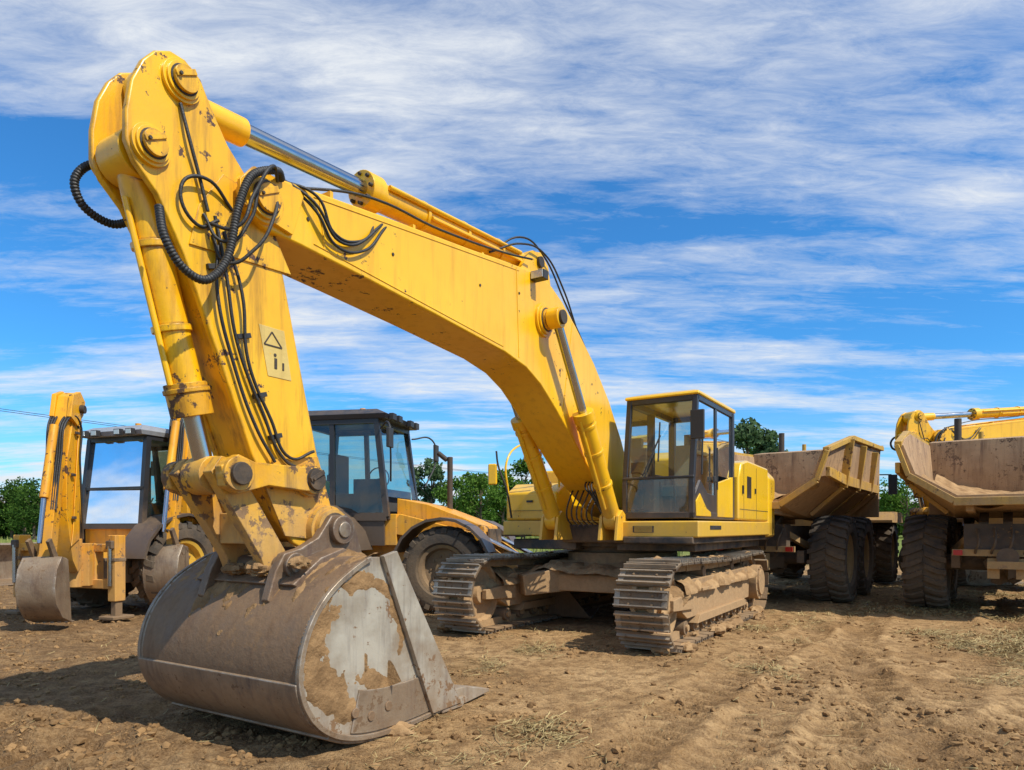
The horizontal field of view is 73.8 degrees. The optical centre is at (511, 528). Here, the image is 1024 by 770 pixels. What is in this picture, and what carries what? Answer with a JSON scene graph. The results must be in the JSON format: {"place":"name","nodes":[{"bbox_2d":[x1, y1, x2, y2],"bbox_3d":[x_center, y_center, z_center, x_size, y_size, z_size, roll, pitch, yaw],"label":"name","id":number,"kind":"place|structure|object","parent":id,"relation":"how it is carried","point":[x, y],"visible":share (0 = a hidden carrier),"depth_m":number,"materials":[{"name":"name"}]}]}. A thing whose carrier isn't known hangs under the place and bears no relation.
{"place":"outdoors","nodes":[
{"label":"outdoors","id":0,"kind":"place"},
{"bbox_2d":[0,532,1023,769],"bbox_3d":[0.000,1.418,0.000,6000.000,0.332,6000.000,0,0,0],"label":"ground","id":1,"kind":"structure","parent":0,"point":[590,680],"depth_m":5.46,"materials":[{"name":"brown soil"}]},
{"bbox_2d":[0,542,36,585],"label":"loader bucket","id":2,"kind":"object","parent":1,"relation":"on","point":[5,564],"visible":0.03,"depth_m":16.84,"materials":[{"name":"metal"}]},
{"bbox_2d":[0,476,38,537],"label":"deciduous tree","id":3,"kind":"object","parent":1,"relation":"on","point":[9,486],"visible":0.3,"depth_m":85.45,"materials":[{"name":"green plant"}]},
{"bbox_2d":[1,484,39,534],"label":"deciduous tree","id":4,"kind":"object","parent":1,"relation":"on","point":[10,506],"visible":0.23,"depth_m":83.02,"materials":[{"name":"green plant"}]},
{"bbox_2d":[5,477,40,539],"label":"deciduous tree","id":5,"kind":"object","parent":1,"relation":"on","point":[28,497],"visible":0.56,"depth_m":79.04,"materials":[{"name":"green plant"}]},
{"bbox_2d":[4,391,212,622],"bbox_3d":[-5.987,-0.299,12.228,2.490,3.298,6.843,0,0,20],"label":"backhoe loader","id":6,"kind":"object","parent":1,"relation":"on","point":[96,544],"visible":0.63,"depth_m":10.20,"materials":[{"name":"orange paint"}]},
{"bbox_2d":[0,536,682,555],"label":"meadow grass","id":7,"kind":"structure","parent":1,"relation":"on","point":[10,538],"depth_m":48.09,"materials":[{"name":"green plant"}]},
{"bbox_2d":[142,408,598,618],"bbox_3d":[-2.155,-0.497,11.597,7.138,3.694,3.635,0,0,12],"label":"backhoe loader","id":8,"kind":"object","parent":1,"relation":"on","point":[424,540],"visible":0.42,"depth_m":11.36,"materials":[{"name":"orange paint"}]},
{"bbox_2d":[69,50,774,743],"bbox_3d":[0.645,-0.841,8.365,3.363,4.542,10.935,0,0,32],"label":"excavator","id":9,"kind":"object","parent":1,"relation":"on","point":[289,606],"visible":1,"depth_m":4.65,"materials":[{"name":"metal"}]},
{"bbox_2d":[627,401,730,511],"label":"cab windows","id":10,"kind":"structure","parent":9,"relation":"in","point":[655,495],"depth_m":8.64,"materials":[{"name":"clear glass"}]},
{"bbox_2d":[406,458,446,503],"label":"deciduous tree","id":11,"kind":"object","parent":1,"relation":"on","point":[438,475],"visible":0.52,"depth_m":77.43,"materials":[{"name":"green plant"}]},
{"bbox_2d":[431,475,471,511],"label":"deciduous tree","id":12,"kind":"object","parent":1,"relation":"on","point":[441,496],"visible":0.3,"depth_m":73.20,"materials":[{"name":"green plant"}]},
{"bbox_2d":[0,491,918,537],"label":"distant trees","id":13,"kind":"object","parent":1,"relation":"on","point":[900,528],"depth_m":91.23,"materials":[{"name":"green plant"}]},
{"bbox_2d":[454,471,489,520],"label":"deciduous tree","id":14,"kind":"object","parent":1,"relation":"on","point":[467,475],"visible":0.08,"depth_m":79.02,"materials":[{"name":"green plant"}]},
{"bbox_2d":[454,472,503,520],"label":"deciduous tree","id":15,"kind":"object","parent":1,"relation":"on","point":[469,502],"visible":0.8,"depth_m":69.28,"materials":[{"name":"green plant"}]},
{"bbox_2d":[482,468,518,537],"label":"deciduous tree","id":16,"kind":"object","parent":1,"relation":"on","point":[500,505],"visible":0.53,"depth_m":74.99,"materials":[{"name":"green plant"}]},
{"bbox_2d":[0,570,1023,769],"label":"dirt clods","id":17,"kind":"object","parent":1,"relation":"on","point":[293,739],"visible":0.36,"depth_m":4.79,"materials":[{"name":"brown soil"}]},
{"bbox_2d":[0,574,1023,769],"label":"straw litter","id":18,"kind":"object","parent":1,"relation":"on","point":[934,611],"visible":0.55,"depth_m":7.30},
{"bbox_2d":[497,458,544,538],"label":"deciduous tree","id":19,"kind":"object","parent":1,"relation":"on","point":[520,467],"visible":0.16,"depth_m":80.00,"materials":[{"name":"green plant"}]},
{"bbox_2d":[745,446,754,454],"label":"deciduous tree","id":20,"kind":"object","parent":1,"relation":"on","point":[751,450],"visible":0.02,"depth_m":75.99,"materials":[{"name":"green plant"}]},
{"bbox_2d":[734,417,788,454],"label":"deciduous tree","id":21,"kind":"object","parent":1,"relation":"on","point":[747,436],"visible":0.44,"depth_m":70.77,"materials":[{"name":"green plant"}]},
{"bbox_2d":[690,433,902,601],"bbox_3d":[6.659,-0.520,15.505,3.056,3.760,9.065,0,0,36],"label":"articulated dump truck","id":22,"kind":"object","parent":1,"relation":"on","point":[836,530],"visible":0.62,"depth_m":13.01,"materials":[{"name":"metal"}]},
{"bbox_2d":[879,477,918,525],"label":"deciduous tree","id":23,"kind":"object","parent":1,"relation":"on","point":[901,498],"visible":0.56,"depth_m":76.10,"materials":[{"name":"green plant"}]},
{"bbox_2d":[890,406,1023,585],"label":"excavator","id":24,"kind":"object","parent":1,"relation":"on","point":[915,422],"visible":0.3,"depth_m":16.85,"materials":[{"name":"metal"}]},
{"bbox_2d":[894,418,1023,607],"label":"articulated dump truck","id":25,"kind":"object","parent":1,"relation":"on","point":[971,491],"visible":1,"depth_m":11.29,"materials":[{"name":"metal"}]},
{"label":"utility pole","id":26,"kind":"object","parent":1,"relation":"on","visible":0},
{"bbox_2d":[0,408,530,476],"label":"power line","id":27,"kind":"object","parent":26,"relation":"attached to","point":[123,425],"visible":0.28,"depth_m":81.52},
{"bbox_2d":[0,0,1023,510],"label":"sky","id":28,"kind":"structure","parent":0,"point":[803,217],"materials":[{"name":"blue"}]}
]}

